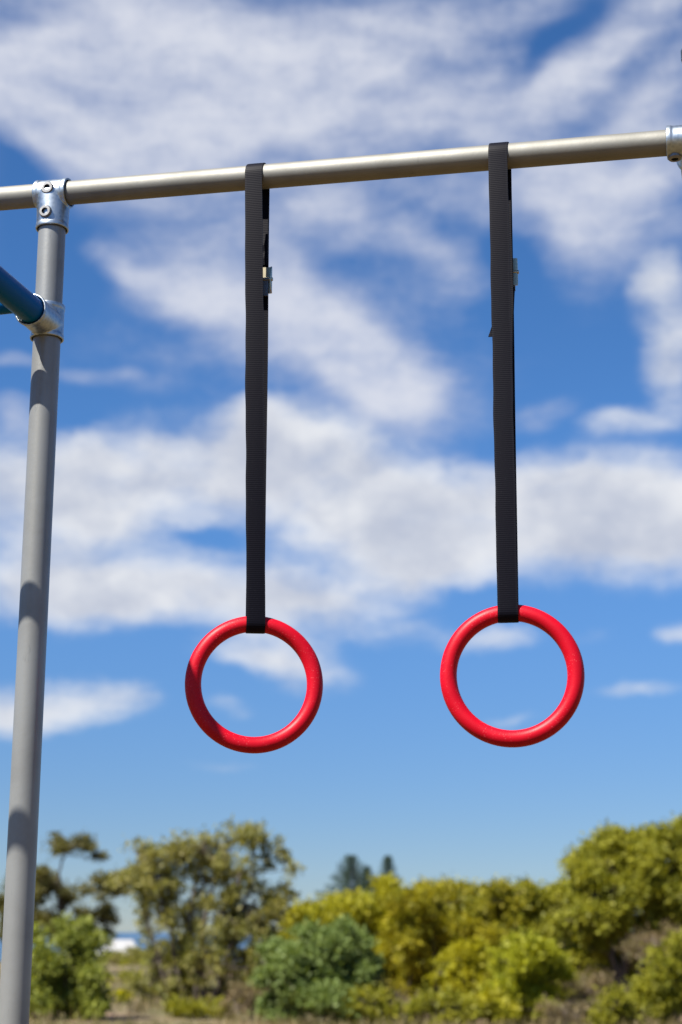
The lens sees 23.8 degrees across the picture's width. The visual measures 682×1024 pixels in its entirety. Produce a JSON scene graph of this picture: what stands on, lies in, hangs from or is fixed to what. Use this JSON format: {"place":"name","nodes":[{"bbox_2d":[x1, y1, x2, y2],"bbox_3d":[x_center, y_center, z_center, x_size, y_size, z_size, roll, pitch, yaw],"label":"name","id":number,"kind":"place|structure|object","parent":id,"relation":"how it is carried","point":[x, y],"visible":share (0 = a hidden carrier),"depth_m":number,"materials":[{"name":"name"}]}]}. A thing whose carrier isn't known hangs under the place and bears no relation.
{"place":"outdoors","nodes":[
{"label":"outdoors","id":0,"kind":"place"},
{"bbox_2d":[0,932,251,962],"bbox_3d":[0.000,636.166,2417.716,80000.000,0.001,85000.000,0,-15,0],"label":"sea","id":1,"kind":"structure","parent":0,"point":[133,936],"depth_m":1936.53,"materials":[{"name":"liquid"}]},
{"bbox_2d":[0,959,681,1023],"bbox_3d":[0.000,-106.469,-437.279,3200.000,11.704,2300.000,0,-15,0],"label":"ground","id":2,"kind":"structure","parent":0,"point":[146,1017],"depth_m":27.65,"materials":[{"name":"brown plant"}]},
{"bbox_2d":[0,828,132,954],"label":"gum tree","id":3,"kind":"object","parent":2,"relation":"on","point":[49,881],"visible":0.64,"depth_m":48.60,"materials":[{"name":"green plant"}]},
{"bbox_2d":[29,911,115,1019],"bbox_3d":[-4.578,7.483,26.509,1.768,1.843,1.949,0,-15,0],"label":"shrub","id":4,"kind":"object","parent":2,"relation":"on","point":[71,981],"visible":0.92,"depth_m":26.17,"materials":[{"name":"green plant"}]},
{"bbox_2d":[97,940,135,953],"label":"beach house","id":5,"kind":"structure","parent":2,"relation":"on","point":[122,944],"depth_m":144.31,"materials":[{"name":"white glass"}]},
{"bbox_2d":[107,983,135,1002],"bbox_3d":[-4.375,9.526,31.697,0.805,0.533,0.584,-7,-16,25],"label":"heath","id":6,"kind":"object","parent":2,"relation":"on","point":[120,993],"visible":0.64,"depth_m":31.56,"materials":[{"name":"green plant"}]},
{"bbox_2d":[103,967,143,982],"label":"heath","id":7,"kind":"object","parent":2,"relation":"on","point":[125,971],"visible":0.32,"depth_m":42.15,"materials":[{"name":"green plant"}]},
{"bbox_2d":[97,945,154,965],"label":"heath","id":8,"kind":"object","parent":2,"relation":"on","point":[132,952],"visible":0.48,"depth_m":81.43,"materials":[{"name":"green plant"}]},
{"bbox_2d":[118,955,147,966],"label":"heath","id":9,"kind":"object","parent":2,"relation":"on","point":[125,963],"visible":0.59,"depth_m":59.59,"materials":[{"name":"green plant"}]},
{"bbox_2d":[113,995,155,1014],"bbox_3d":[-3.433,8.540,27.811,0.772,0.453,0.751,-13,-19,40],"label":"bush","id":10,"kind":"object","parent":2,"relation":"on","point":[137,1005],"visible":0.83,"depth_m":27.73,"materials":[{"name":"brown plant"}]},
{"bbox_2d":[124,950,197,965],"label":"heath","id":11,"kind":"object","parent":2,"relation":"on","point":[160,953],"visible":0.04,"depth_m":67.25,"materials":[{"name":"green plant"}]},
{"bbox_2d":[160,986,235,1018],"bbox_3d":[-2.395,8.327,27.285,1.337,0.656,0.999,4,-15,-14],"label":"bush","id":12,"kind":"object","parent":2,"relation":"on","point":[176,1008],"visible":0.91,"depth_m":27.14,"materials":[{"name":"green plant"}]},
{"bbox_2d":[100,814,306,1003],"bbox_3d":[-2.708,7.978,32.192,4.162,3.924,2.159,3,-15,-11],"label":"gum tree","id":13,"kind":"object","parent":2,"relation":"on","point":[232,928],"visible":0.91,"depth_m":32.03,"materials":[{"name":"green plant"}]},
{"bbox_2d":[209,971,273,1020],"bbox_3d":[-1.482,8.098,26.887,1.249,0.947,1.216,10,-18,-35],"label":"bush","id":14,"kind":"object","parent":2,"relation":"on","point":[249,1002],"visible":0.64,"depth_m":26.87,"materials":[{"name":"brown plant"}]},
{"bbox_2d":[246,912,387,1023],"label":"shrub","id":15,"kind":"object","parent":2,"relation":"on","point":[317,971],"visible":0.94,"depth_m":25.80,"materials":[{"name":"green plant"}]},
{"bbox_2d":[240,872,410,981],"bbox_3d":[-0.130,9.375,35.552,4.420,2.810,3.531,0,-15,0],"label":"wattle","id":16,"kind":"object","parent":2,"relation":"on","point":[361,907],"visible":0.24,"depth_m":34.71,"materials":[{"name":"green plant"}]},
{"bbox_2d":[0,50,681,1023],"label":"climbing frame","id":17,"kind":"object","parent":2,"relation":"on","point":[40,312],"visible":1,"depth_m":2.71,"materials":[{"name":"silver metal"}]},
{"bbox_2d":[245,163,272,633],"bbox_3d":[-0.141,-0.204,2.706,0.045,0.827,0.049,-3,-15,10],"label":"ring strap","id":18,"kind":"object","parent":17,"relation":"hanging from","point":[258,279],"visible":0.99,"depth_m":2.69,"materials":[{"name":"fabric"}]},
{"bbox_2d":[185,616,322,753],"bbox_3d":[-0.139,0.275,2.582,0.221,0.221,0.026,2,-15,-6],"label":"gymnastic ring","id":19,"kind":"object","parent":18,"relation":"hanging from","point":[295,728],"visible":0.98,"depth_m":2.57,"materials":[{"name":"red plastic"}]},
{"bbox_2d":[488,142,518,622],"bbox_3d":[0.263,-0.221,2.608,0.055,0.814,0.059,-3,-15,12],"label":"ring strap","id":20,"kind":"object","parent":17,"relation":"hanging from","point":[504,271],"visible":1,"depth_m":2.58,"materials":[{"name":"fabric"}]},
{"bbox_2d":[440,605,584,747],"bbox_3d":[0.262,0.250,2.479,0.221,0.221,0.026,-2,-15,8],"label":"gymnastic ring","id":21,"kind":"object","parent":20,"relation":"hanging from","point":[559,634],"visible":0.98,"depth_m":2.47,"materials":[{"name":"red plastic"}]},
{"bbox_2d":[314,854,374,901],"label":"norfolk pine","id":22,"kind":"object","parent":2,"relation":"on","point":[346,873],"visible":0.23,"depth_m":224.02,"materials":[{"name":"green plant"}]},
{"bbox_2d":[354,864,375,894],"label":"norfolk pine","id":23,"kind":"object","parent":2,"relation":"on","point":[368,869],"visible":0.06,"depth_m":255.55,"materials":[{"name":"green plant"}]},
{"bbox_2d":[336,981,411,1023],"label":"bush","id":24,"kind":"object","parent":2,"relation":"on","point":[370,1009],"visible":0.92,"depth_m":25.40,"materials":[{"name":"green plant"}]},
{"bbox_2d":[370,854,404,891],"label":"norfolk pine","id":25,"kind":"object","parent":2,"relation":"on","point":[388,862],"visible":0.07,"depth_m":244.06,"materials":[{"name":"green plant"}]},
{"bbox_2d":[367,977,434,1023],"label":"bush","id":26,"kind":"object","parent":2,"relation":"on","point":[403,997],"visible":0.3,"depth_m":26.17,"materials":[{"name":"green plant"}]},
{"bbox_2d":[399,978,492,1023],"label":"bush","id":27,"kind":"object","parent":2,"relation":"on","point":[450,1006],"visible":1,"depth_m":25.35,"materials":[{"name":"green plant"}]},
{"bbox_2d":[371,873,537,1001],"bbox_3d":[2.252,9.164,34.708,3.854,2.851,3.956,0,-15,0],"label":"wattle","id":28,"kind":"object","parent":2,"relation":"on","point":[432,915],"visible":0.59,"depth_m":33.76,"materials":[{"name":"green plant"}]},
{"bbox_2d":[422,933,500,999],"bbox_3d":[2.197,8.235,28.512,1.541,1.569,1.348,-3,-15,11],"label":"shrub","id":29,"kind":"object","parent":2,"relation":"on","point":[455,973],"visible":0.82,"depth_m":28.24,"materials":[{"name":"green plant"}]},
{"bbox_2d":[453,980,522,1023],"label":"bush","id":30,"kind":"object","parent":2,"relation":"on","point":[508,1010],"visible":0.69,"depth_m":25.84,"materials":[{"name":"green plant"}]},
{"bbox_2d":[473,925,578,1023],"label":"shrub","id":31,"kind":"object","parent":2,"relation":"on","point":[524,969],"visible":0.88,"depth_m":26.80,"materials":[{"name":"green plant"}]},
{"bbox_2d":[498,873,586,997],"bbox_3d":[4.894,9.691,36.854,3.540,2.880,4.417,-12,-19,38],"label":"wattle","id":32,"kind":"object","parent":2,"relation":"on","point":[549,898],"visible":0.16,"depth_m":35.75,"materials":[{"name":"green plant"}]},
{"bbox_2d":[534,995,596,1023],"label":"bush","id":33,"kind":"object","parent":2,"relation":"on","point":[554,1007],"visible":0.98,"depth_m":25.14,"materials":[{"name":"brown plant"}]},
{"bbox_2d":[553,964,629,1021],"bbox_3d":[4.255,8.206,27.392,1.554,1.093,1.259,-12,-19,39],"label":"bush","id":34,"kind":"object","parent":2,"relation":"on","point":[590,990],"visible":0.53,"depth_m":27.32,"materials":[{"name":"brown plant"}]},
{"bbox_2d":[540,811,681,1007],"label":"coast tree","id":35,"kind":"object","parent":2,"relation":"on","point":[622,876],"visible":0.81,"depth_m":29.91,"materials":[{"name":"green plant"}]},
{"bbox_2d":[579,981,648,1023],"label":"bush","id":36,"kind":"object","parent":2,"relation":"on","point":[618,1005],"visible":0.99,"depth_m":25.56,"materials":[{"name":"green plant"}]},
{"bbox_2d":[614,919,681,968],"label":"bush","id":37,"kind":"object","parent":2,"relation":"on","point":[636,945],"visible":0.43,"depth_m":29.05,"materials":[{"name":"brown plant"}]},
{"bbox_2d":[622,927,681,1023],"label":"shrub","id":38,"kind":"object","parent":2,"relation":"on","point":[660,985],"visible":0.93,"depth_m":26.21,"materials":[{"name":"green plant"}]},
{"bbox_2d":[0,0,681,931],"label":"sky","id":39,"kind":"structure","parent":0,"point":[380,536],"materials":[{"name":"blue"}]}
]}

